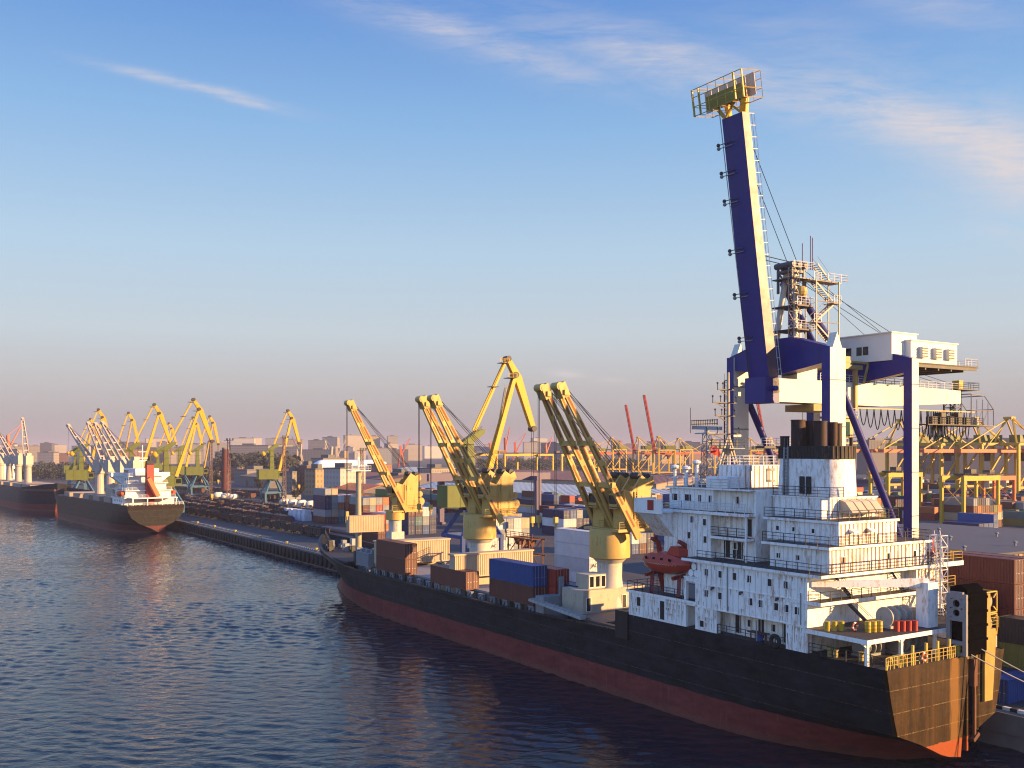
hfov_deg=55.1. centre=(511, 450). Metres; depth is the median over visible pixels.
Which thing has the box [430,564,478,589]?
container
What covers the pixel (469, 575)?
door
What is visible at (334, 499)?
container
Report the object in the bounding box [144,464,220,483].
woods
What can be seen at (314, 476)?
port building
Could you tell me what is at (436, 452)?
apartment block
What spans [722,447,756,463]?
apartment block
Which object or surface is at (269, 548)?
quay fender
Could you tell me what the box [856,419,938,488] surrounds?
quay crane
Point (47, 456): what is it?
apartment block
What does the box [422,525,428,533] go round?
container
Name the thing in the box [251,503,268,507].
rail wagon
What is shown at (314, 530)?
rail wagon
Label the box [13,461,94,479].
woods
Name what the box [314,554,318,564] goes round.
quay fender
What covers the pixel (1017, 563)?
door
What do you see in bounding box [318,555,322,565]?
quay fender
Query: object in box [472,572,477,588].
door
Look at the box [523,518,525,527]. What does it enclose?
door
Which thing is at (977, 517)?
container
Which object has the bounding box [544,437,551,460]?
shipyard crane
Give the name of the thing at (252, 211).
sky
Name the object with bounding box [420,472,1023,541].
container field
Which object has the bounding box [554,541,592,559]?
container
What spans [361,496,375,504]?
container
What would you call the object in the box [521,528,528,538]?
container
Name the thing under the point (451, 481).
port building
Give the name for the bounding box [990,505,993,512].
container
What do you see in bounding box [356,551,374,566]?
container
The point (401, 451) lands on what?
shipyard crane
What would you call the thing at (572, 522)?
container
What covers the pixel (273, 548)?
quay fender
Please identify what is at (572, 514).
container
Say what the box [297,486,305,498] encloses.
tree
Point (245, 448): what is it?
apartment block
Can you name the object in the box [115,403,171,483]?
portal crane
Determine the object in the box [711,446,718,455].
signal flag
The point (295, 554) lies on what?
quay fender
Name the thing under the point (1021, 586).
door
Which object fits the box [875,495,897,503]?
container
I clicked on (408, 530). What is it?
container
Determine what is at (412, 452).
apartment block
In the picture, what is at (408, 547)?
door
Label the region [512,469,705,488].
warehouse
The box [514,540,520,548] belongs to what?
container
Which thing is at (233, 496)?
tank wagon
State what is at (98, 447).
apartment block
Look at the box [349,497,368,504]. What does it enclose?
container
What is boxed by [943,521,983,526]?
container
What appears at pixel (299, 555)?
quay fender
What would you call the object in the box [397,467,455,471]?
shed
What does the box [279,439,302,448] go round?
apartment block
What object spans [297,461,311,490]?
port building
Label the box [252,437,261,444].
apartment block
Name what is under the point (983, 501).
container
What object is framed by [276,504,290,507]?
rail wagon
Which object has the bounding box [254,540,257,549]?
quay fender
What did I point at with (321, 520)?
container
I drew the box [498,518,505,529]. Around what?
container
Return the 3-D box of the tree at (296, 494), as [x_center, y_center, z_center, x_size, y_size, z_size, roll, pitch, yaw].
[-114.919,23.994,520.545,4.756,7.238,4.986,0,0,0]
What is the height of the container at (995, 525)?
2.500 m
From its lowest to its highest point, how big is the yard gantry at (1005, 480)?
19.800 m
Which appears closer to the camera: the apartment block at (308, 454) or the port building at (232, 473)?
the port building at (232, 473)
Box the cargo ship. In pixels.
[318,372,1003,759]
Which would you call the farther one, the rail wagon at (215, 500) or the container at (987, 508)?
the rail wagon at (215, 500)
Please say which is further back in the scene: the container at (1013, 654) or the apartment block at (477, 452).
the apartment block at (477, 452)
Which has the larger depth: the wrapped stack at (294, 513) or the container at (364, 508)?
the wrapped stack at (294, 513)
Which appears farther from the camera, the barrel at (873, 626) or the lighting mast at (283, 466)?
the lighting mast at (283, 466)
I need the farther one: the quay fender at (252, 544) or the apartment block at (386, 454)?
the apartment block at (386, 454)
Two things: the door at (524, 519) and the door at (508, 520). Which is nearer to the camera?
the door at (508, 520)
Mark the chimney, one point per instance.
(224, 468)
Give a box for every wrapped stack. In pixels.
[288,508,295,515]
[292,509,296,519]
[297,509,304,520]
[301,510,311,520]
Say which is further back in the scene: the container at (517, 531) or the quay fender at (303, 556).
the container at (517, 531)
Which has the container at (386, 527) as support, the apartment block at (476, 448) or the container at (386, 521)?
the container at (386, 521)
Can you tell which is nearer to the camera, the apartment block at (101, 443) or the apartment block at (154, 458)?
the apartment block at (154, 458)
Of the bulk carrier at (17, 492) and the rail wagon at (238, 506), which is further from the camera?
the bulk carrier at (17, 492)
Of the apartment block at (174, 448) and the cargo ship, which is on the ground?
the apartment block at (174, 448)
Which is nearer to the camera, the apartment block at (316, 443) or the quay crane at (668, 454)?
the quay crane at (668, 454)
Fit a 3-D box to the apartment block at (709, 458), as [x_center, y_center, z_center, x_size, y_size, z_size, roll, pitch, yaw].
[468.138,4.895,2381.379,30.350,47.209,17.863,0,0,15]
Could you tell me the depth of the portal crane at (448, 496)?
260.65 m
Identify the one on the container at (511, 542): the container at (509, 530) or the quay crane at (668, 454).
the container at (509, 530)
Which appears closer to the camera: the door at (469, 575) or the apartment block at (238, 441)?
the door at (469, 575)
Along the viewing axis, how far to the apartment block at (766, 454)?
2773.28 m
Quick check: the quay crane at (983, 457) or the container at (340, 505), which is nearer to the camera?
the container at (340, 505)
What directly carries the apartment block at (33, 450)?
on the ground
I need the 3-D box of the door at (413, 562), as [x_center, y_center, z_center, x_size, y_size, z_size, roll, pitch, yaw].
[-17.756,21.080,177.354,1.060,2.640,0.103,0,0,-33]
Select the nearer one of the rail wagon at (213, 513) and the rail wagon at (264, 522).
the rail wagon at (264, 522)
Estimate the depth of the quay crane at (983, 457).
491.16 m
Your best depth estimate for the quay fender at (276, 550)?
286.77 m
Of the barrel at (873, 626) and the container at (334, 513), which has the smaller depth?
the barrel at (873, 626)
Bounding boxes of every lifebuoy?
[852,622,858,630]
[921,652,927,661]
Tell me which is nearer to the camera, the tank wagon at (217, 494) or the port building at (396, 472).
the tank wagon at (217, 494)
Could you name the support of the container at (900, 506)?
on the container
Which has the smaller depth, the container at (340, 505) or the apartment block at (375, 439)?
the container at (340, 505)
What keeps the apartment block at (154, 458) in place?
on the ground
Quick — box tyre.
[769,634,780,648]
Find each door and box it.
[369,554,373,566]
[406,544,410,558]
[406,560,410,574]
[411,544,415,558]
[411,560,415,574]
[467,573,471,588]
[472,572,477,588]
[490,541,493,550]
[507,519,509,528]
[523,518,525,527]
[526,518,528,527]
[534,566,539,585]
[534,587,539,605]
[540,566,545,584]
[540,587,545,594]
[556,570,561,586]
[562,570,567,582]
[590,560,593,571]
[635,544,637,553]
[998,680,1006,702]
[1015,560,1019,583]
[1015,585,1019,608]
[1020,560,1023,582]
[1020,585,1023,607]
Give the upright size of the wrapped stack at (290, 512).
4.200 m
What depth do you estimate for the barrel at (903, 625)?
96.44 m
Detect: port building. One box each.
[229,464,245,480]
[234,466,262,484]
[283,467,299,490]
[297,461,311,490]
[304,464,323,495]
[311,455,347,463]
[323,463,364,487]
[367,460,391,471]
[385,469,407,475]
[417,464,448,472]
[443,469,462,483]
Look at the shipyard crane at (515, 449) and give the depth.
1498.62 m
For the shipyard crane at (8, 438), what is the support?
on the ground
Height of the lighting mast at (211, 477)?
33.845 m
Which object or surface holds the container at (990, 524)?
on the container
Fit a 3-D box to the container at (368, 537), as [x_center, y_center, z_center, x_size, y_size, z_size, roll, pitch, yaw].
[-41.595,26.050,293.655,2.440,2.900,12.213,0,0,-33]
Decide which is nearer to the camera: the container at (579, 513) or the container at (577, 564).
the container at (577, 564)
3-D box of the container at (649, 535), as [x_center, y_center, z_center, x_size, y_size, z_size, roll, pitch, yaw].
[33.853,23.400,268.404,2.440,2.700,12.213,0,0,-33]
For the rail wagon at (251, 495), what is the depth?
560.88 m
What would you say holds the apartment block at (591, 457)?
on the ground
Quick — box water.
[0,453,1023,767]
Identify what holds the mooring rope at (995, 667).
attached to the cargo ship
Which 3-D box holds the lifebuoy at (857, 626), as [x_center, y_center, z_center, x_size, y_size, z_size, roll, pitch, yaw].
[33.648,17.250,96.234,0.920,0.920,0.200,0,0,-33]
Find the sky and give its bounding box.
[0,0,1023,452]
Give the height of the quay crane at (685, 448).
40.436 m
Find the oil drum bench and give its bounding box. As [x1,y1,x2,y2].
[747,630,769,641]
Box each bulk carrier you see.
[0,417,70,510]
[54,421,183,532]
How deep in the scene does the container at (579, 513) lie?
319.11 m
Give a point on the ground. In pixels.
(634, 567)
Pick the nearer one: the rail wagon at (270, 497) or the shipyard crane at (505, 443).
the rail wagon at (270, 497)
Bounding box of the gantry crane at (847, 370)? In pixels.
[691,68,994,537]
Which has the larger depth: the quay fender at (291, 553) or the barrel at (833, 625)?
the quay fender at (291, 553)
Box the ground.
[22,455,1023,709]
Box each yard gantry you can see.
[475,451,537,469]
[516,451,599,471]
[868,467,922,505]
[938,469,999,523]
[966,470,1015,500]
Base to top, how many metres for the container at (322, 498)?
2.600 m
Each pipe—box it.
[322,526,354,535]
[330,532,354,537]
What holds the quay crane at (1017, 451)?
on the ground
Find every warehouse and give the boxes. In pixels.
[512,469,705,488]
[513,482,669,498]
[899,523,1023,555]
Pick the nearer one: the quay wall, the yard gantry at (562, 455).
the quay wall
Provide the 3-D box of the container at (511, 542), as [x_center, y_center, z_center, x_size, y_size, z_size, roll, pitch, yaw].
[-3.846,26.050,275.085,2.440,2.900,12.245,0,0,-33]
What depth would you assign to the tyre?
101.73 m
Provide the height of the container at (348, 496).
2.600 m
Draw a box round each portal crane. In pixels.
[63,418,101,489]
[65,408,110,490]
[104,412,138,491]
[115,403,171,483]
[150,422,177,471]
[152,398,213,516]
[169,416,203,492]
[184,415,219,494]
[256,409,300,502]
[437,356,536,552]
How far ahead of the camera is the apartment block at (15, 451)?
1721.76 m
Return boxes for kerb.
[190,521,1023,713]
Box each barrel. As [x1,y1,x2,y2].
[824,621,829,630]
[831,621,836,630]
[839,621,843,630]
[865,621,870,632]
[871,621,876,631]
[876,620,882,631]
[893,620,899,631]
[900,620,905,631]
[905,620,911,630]
[911,620,917,630]
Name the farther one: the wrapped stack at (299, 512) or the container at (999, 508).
the wrapped stack at (299, 512)
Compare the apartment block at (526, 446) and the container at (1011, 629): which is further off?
the apartment block at (526, 446)
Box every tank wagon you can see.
[213,492,221,498]
[220,493,229,499]
[228,494,237,498]
[279,498,288,504]
[288,499,297,505]
[296,500,306,506]
[305,500,313,507]
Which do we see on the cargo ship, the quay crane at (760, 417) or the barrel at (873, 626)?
the barrel at (873, 626)
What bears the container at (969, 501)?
on the container at (957, 508)
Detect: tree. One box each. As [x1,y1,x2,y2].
[254,477,264,490]
[292,489,299,498]
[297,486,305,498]
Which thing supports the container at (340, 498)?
on the container at (340, 505)
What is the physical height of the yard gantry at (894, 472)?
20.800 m
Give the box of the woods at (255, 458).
[212,451,302,473]
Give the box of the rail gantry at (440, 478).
[420,470,549,523]
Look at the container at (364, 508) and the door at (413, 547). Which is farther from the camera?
the container at (364, 508)
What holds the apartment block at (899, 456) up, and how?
on the ground
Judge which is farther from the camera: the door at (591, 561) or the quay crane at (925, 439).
the quay crane at (925, 439)
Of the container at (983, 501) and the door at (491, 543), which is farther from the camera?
the container at (983, 501)
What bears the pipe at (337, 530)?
on the pipe
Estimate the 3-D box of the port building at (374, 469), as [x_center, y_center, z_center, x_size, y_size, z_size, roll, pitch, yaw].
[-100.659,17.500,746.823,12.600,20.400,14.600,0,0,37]
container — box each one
[313,488,330,495]
[313,495,330,502]
[313,502,330,509]
[313,508,330,516]
[313,515,330,523]
[329,488,337,495]
[331,495,337,502]
[331,503,337,509]
[331,510,337,516]
[331,517,337,523]
[337,495,343,501]
[337,502,343,508]
[338,494,350,501]
[338,509,343,516]
[338,516,343,523]
[346,515,383,532]
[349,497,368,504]
[349,504,368,511]
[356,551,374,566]
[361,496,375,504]
[361,512,384,523]
[362,532,384,542]
[363,496,382,504]
[368,524,384,533]
[369,505,375,511]
[372,496,388,504]
[373,512,388,523]
[375,489,388,496]
[376,505,382,511]
[376,538,416,559]
[376,554,416,575]
[383,505,388,510]
[385,524,388,533]
[402,516,414,525]
[402,525,414,534]
[404,512,414,516]
[415,516,421,525]
[415,525,421,534]
[422,506,428,515]
[422,516,428,524]
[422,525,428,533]
[423,506,435,515]
[429,516,435,524]
[429,525,435,533]
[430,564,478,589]
[431,494,436,499]
[431,500,436,505]
[467,541,497,550]
[489,558,546,586]
[489,578,546,605]
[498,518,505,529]
[498,529,505,539]
[498,540,505,549]
[503,517,513,528]
[506,517,521,528]
[506,529,513,539]
[506,540,513,549]
[510,516,528,527]
[514,529,521,535]
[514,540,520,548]
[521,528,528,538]
[542,508,569,518]
[542,517,569,527]
[542,525,569,534]
[547,565,568,587]
[547,586,558,593]
[549,508,575,518]
[554,527,588,545]
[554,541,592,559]
[554,554,596,571]
[558,508,582,517]
[564,581,577,586]
[569,570,579,581]
[570,518,575,526]
[576,518,582,526]
[583,517,588,526]
[630,532,645,543]
[630,533,638,543]
[631,544,638,553]
[639,543,645,553]
[640,531,653,542]
[646,543,653,552]
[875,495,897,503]
[891,504,897,510]
[897,503,901,510]
[927,550,1023,584]
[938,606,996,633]
[938,632,996,646]
[939,601,1023,631]
[942,577,1023,609]
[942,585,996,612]
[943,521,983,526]
[943,549,1023,557]
[944,497,977,505]
[944,505,977,512]
[944,512,956,519]
[952,521,988,526]
[957,497,981,505]
[957,512,997,522]
[958,520,997,527]
[961,521,992,526]
[966,497,985,505]
[974,497,989,504]
[985,505,989,512]
[990,504,1001,511]
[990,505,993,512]
[997,670,1023,704]
[998,512,1001,519]
[998,519,1001,526]
[998,614,1023,645]
[998,641,1023,670]
[1001,667,1022,672]
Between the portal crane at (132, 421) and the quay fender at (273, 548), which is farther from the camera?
the portal crane at (132, 421)
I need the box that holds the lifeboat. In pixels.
[642,546,691,573]
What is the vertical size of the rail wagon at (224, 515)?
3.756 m
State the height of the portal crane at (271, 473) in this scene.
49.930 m
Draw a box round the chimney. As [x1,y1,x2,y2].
[221,448,228,490]
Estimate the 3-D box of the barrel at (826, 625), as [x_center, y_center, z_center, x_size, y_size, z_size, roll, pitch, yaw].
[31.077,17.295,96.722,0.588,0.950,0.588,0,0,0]
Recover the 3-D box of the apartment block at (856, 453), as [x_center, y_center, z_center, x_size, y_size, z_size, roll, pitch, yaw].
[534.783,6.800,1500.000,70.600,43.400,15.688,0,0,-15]
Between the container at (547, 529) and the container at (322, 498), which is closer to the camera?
the container at (547, 529)
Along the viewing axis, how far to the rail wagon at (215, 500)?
481.65 m
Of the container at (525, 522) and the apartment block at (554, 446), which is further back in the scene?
the apartment block at (554, 446)
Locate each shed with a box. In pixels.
[239,473,281,487]
[314,460,385,471]
[327,483,384,493]
[365,472,436,484]
[365,479,398,485]
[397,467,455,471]
[420,482,462,489]
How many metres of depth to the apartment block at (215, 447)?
2587.66 m
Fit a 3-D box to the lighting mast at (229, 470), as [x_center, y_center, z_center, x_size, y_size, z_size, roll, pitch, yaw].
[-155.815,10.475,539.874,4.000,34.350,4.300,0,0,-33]
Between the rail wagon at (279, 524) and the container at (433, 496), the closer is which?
the rail wagon at (279, 524)
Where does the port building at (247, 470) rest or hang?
on the ground
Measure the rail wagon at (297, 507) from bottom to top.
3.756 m
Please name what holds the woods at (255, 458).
on the ground
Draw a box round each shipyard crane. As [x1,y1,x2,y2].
[6,425,20,454]
[292,436,302,463]
[323,438,332,454]
[335,439,345,457]
[397,439,409,467]
[502,427,509,463]
[513,433,525,459]
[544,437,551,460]
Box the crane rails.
[205,523,1023,707]
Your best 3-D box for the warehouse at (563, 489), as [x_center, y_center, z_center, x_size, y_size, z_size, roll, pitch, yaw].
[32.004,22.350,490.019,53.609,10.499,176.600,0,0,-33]
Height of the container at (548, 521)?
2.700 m
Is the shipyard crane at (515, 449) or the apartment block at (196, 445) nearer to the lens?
the shipyard crane at (515, 449)
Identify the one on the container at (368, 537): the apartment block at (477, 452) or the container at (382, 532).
the container at (382, 532)
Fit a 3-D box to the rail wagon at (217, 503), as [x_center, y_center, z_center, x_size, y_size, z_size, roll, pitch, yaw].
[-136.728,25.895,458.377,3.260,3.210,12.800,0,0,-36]
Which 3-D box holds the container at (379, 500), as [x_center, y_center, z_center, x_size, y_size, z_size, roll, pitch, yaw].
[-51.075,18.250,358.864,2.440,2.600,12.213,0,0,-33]
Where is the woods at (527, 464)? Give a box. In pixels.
[476,457,649,470]
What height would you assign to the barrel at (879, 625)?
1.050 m
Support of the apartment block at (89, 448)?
on the ground
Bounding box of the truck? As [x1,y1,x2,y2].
[280,495,300,500]
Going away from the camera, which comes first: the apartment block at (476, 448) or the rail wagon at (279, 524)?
the rail wagon at (279, 524)
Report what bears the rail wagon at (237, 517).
on the ground
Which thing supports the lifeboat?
attached to the cargo ship
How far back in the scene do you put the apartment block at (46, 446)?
2661.23 m
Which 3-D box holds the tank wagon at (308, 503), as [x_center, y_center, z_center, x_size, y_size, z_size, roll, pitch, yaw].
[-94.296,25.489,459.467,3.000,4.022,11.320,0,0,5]
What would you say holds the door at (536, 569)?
in the container at (520, 572)
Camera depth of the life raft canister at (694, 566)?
112.79 m
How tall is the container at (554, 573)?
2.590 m
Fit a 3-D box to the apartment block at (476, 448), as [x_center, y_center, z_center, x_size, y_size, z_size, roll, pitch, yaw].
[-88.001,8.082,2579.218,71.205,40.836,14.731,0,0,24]
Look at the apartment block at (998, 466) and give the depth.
1146.75 m
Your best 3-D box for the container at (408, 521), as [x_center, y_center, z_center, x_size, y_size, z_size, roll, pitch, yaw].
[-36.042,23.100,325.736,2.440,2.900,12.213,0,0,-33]
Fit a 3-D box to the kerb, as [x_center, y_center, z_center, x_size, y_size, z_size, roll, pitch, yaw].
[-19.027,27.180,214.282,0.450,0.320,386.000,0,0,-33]
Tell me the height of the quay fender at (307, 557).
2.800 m
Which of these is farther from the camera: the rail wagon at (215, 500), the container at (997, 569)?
the rail wagon at (215, 500)
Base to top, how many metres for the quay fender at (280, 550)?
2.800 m
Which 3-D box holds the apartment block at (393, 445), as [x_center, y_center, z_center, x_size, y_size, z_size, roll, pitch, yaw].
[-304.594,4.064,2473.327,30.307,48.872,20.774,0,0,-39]
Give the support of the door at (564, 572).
in the container at (554, 573)
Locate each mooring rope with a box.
[971,654,1023,681]
[982,649,1023,672]
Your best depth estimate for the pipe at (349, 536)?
304.19 m
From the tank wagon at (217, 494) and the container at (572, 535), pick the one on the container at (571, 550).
the container at (572, 535)
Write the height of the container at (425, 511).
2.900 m
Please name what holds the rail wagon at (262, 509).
on the ground
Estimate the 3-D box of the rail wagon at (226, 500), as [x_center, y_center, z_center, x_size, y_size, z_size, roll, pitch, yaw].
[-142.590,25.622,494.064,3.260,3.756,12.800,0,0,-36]
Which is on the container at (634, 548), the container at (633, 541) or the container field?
the container at (633, 541)
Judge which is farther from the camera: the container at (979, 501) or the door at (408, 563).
the container at (979, 501)
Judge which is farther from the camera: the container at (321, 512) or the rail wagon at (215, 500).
the rail wagon at (215, 500)
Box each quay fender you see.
[251,539,254,548]
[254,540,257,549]
[261,542,264,550]
[264,542,267,551]
[268,543,271,552]
[271,544,274,553]
[275,545,278,554]
[278,546,282,555]
[282,547,285,556]
[286,547,289,557]
[289,548,293,558]
[293,549,297,559]
[297,550,301,560]
[301,551,305,561]
[306,552,309,562]
[310,553,314,563]
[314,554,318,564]
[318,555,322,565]
[323,556,327,567]
[328,561,332,568]
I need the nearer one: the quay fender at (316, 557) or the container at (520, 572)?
the container at (520, 572)
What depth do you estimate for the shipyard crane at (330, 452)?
1300.39 m
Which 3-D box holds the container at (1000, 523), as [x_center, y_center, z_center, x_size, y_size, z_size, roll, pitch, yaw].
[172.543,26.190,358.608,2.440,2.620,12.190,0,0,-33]
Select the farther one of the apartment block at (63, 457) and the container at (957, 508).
the apartment block at (63, 457)
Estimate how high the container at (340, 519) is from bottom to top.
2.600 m
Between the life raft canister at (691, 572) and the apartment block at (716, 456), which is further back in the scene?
the apartment block at (716, 456)
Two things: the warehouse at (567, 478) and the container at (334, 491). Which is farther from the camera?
the warehouse at (567, 478)
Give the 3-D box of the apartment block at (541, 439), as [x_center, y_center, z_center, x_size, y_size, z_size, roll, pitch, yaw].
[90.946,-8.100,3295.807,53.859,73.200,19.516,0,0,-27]
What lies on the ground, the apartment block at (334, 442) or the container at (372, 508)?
the apartment block at (334, 442)
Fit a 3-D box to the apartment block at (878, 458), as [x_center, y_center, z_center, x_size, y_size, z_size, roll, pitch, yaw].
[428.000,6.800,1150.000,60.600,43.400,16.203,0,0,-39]
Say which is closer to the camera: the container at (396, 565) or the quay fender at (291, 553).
the container at (396, 565)
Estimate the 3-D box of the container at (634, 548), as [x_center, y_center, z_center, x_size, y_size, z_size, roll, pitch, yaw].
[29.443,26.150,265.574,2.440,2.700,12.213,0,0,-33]
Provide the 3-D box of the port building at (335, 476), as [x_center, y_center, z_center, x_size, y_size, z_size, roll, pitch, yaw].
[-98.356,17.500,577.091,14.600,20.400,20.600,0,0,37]
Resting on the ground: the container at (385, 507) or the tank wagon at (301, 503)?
the tank wagon at (301, 503)
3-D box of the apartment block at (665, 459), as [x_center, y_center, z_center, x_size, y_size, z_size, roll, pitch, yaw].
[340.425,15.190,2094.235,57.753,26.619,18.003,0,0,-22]
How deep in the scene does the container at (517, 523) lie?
271.53 m
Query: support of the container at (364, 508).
on the container
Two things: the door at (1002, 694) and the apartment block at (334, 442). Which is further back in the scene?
the apartment block at (334, 442)
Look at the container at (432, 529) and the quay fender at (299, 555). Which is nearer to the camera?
the quay fender at (299, 555)
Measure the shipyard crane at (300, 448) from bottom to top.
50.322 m
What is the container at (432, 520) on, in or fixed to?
on the container at (432, 529)
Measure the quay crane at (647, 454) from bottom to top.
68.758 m
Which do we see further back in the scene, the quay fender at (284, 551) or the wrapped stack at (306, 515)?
the wrapped stack at (306, 515)
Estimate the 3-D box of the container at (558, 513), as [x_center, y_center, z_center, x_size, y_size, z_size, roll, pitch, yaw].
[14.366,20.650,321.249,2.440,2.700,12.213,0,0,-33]
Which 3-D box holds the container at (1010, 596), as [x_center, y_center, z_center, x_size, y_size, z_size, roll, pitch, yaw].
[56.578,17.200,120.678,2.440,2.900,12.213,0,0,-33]
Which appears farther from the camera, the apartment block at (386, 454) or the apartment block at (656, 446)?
the apartment block at (656, 446)
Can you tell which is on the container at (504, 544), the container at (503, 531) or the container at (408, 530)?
the container at (503, 531)
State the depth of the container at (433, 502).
440.06 m
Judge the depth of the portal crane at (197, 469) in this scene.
616.87 m
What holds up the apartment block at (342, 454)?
on the ground
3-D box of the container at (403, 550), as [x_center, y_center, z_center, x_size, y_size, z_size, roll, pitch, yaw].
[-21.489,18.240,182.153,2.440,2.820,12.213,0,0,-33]
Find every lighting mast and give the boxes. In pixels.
[207,440,214,495]
[224,438,233,497]
[282,435,288,504]
[357,448,366,495]
[703,443,708,475]
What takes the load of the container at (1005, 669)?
on the ground
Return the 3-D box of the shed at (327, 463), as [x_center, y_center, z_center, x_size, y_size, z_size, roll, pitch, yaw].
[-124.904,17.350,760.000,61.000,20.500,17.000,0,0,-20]
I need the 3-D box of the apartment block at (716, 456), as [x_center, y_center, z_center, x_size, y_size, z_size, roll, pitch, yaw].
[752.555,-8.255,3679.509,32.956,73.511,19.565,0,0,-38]
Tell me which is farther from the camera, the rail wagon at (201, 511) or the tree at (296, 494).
the tree at (296, 494)
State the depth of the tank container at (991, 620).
115.10 m
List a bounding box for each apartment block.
[0,448,24,464]
[11,445,39,461]
[37,451,58,463]
[40,442,54,451]
[55,444,66,452]
[59,453,67,463]
[72,446,90,461]
[91,436,112,444]
[91,444,115,458]
[101,448,141,459]
[124,442,151,448]
[137,447,169,462]
[145,438,166,446]
[156,441,166,447]
[169,451,201,463]
[170,446,183,450]
[187,443,205,461]
[207,441,228,460]
[230,443,271,455]
[232,437,254,444]
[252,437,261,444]
[265,438,284,444]
[272,445,297,455]
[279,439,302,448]
[302,448,338,463]
[308,439,326,448]
[322,436,339,450]
[339,451,347,459]
[343,434,365,459]
[344,446,354,459]
[368,447,391,463]
[371,435,379,446]
[384,442,397,448]
[387,435,397,443]
[392,448,407,463]
[403,444,421,460]
[422,445,441,458]
[460,451,481,465]
[474,446,488,459]
[523,441,546,459]
[532,437,546,441]
[541,442,564,462]
[569,449,601,460]
[611,440,622,458]
[623,443,637,457]
[636,451,651,465]
[647,440,664,460]
[660,451,683,463]
[680,441,699,451]
[686,453,705,463]
[700,443,710,461]
[708,439,717,457]
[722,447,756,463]
[757,444,774,459]
[846,441,856,468]
[856,438,896,474]
[897,438,932,470]
[921,438,972,473]
[959,438,1023,473]
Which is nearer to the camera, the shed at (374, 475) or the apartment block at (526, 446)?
the shed at (374, 475)
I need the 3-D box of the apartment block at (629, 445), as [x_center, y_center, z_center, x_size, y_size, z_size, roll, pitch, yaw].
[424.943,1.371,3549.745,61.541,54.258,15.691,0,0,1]
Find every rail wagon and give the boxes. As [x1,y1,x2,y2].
[178,492,190,497]
[183,498,193,501]
[186,506,198,515]
[188,502,201,506]
[192,499,203,502]
[195,487,204,492]
[197,508,210,517]
[198,503,214,508]
[201,500,214,504]
[207,509,222,519]
[209,498,223,502]
[209,506,223,510]
[211,502,222,505]
[219,511,234,521]
[220,506,233,512]
[221,497,232,502]
[222,502,234,507]
[231,513,248,523]
[232,508,246,513]
[233,504,246,508]
[234,491,244,497]
[243,492,255,498]
[243,515,261,526]
[244,505,258,509]
[244,509,260,515]
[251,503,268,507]
[257,507,271,511]
[257,511,274,517]
[257,517,274,528]
[262,494,275,499]
[264,502,278,508]
[270,508,288,514]
[271,513,292,521]
[272,520,292,531]
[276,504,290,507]
[287,522,307,534]
[289,505,304,508]
[304,525,329,537]
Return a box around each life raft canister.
[688,569,694,575]
[691,563,696,569]
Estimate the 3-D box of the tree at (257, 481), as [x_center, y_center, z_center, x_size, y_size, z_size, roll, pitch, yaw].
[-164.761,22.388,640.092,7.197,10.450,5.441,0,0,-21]
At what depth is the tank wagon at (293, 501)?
468.58 m
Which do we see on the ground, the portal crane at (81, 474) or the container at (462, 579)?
the portal crane at (81, 474)
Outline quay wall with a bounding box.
[166,520,1023,752]
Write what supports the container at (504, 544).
on the ground
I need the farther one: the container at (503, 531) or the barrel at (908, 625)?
the container at (503, 531)
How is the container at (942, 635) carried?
on the container
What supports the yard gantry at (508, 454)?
on the ground
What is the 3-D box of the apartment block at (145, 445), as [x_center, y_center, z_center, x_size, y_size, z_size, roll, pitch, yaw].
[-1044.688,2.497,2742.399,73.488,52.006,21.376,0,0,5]
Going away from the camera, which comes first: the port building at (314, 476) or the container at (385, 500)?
the container at (385, 500)
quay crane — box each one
[579,442,611,471]
[587,437,631,471]
[624,405,664,473]
[643,395,687,473]
[651,438,700,472]
[690,439,725,473]
[749,438,774,463]
[756,404,779,464]
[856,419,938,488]
[878,423,973,492]
[919,417,1012,493]
[954,417,1023,493]
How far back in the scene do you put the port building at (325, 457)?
787.23 m
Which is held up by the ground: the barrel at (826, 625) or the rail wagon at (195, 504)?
the rail wagon at (195, 504)
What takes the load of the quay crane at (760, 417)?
on the ground
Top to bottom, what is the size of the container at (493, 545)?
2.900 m
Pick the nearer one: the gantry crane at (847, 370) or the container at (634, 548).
the gantry crane at (847, 370)
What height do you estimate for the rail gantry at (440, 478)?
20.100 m
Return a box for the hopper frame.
[506,530,545,563]
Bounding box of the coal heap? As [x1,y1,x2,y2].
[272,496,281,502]
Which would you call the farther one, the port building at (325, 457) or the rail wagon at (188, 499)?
the port building at (325, 457)
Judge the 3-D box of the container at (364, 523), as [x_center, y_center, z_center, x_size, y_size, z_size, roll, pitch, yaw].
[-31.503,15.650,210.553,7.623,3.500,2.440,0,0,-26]
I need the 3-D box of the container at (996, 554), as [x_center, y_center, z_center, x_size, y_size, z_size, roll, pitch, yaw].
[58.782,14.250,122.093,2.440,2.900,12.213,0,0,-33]
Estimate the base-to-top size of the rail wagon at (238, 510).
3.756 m
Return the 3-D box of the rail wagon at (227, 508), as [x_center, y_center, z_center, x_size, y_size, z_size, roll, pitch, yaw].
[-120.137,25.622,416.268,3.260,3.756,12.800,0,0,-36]
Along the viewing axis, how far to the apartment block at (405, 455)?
2025.59 m
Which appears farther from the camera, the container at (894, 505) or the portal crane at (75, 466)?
the portal crane at (75, 466)
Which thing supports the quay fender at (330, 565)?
hanging from the quay wall
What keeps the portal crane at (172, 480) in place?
on the ground

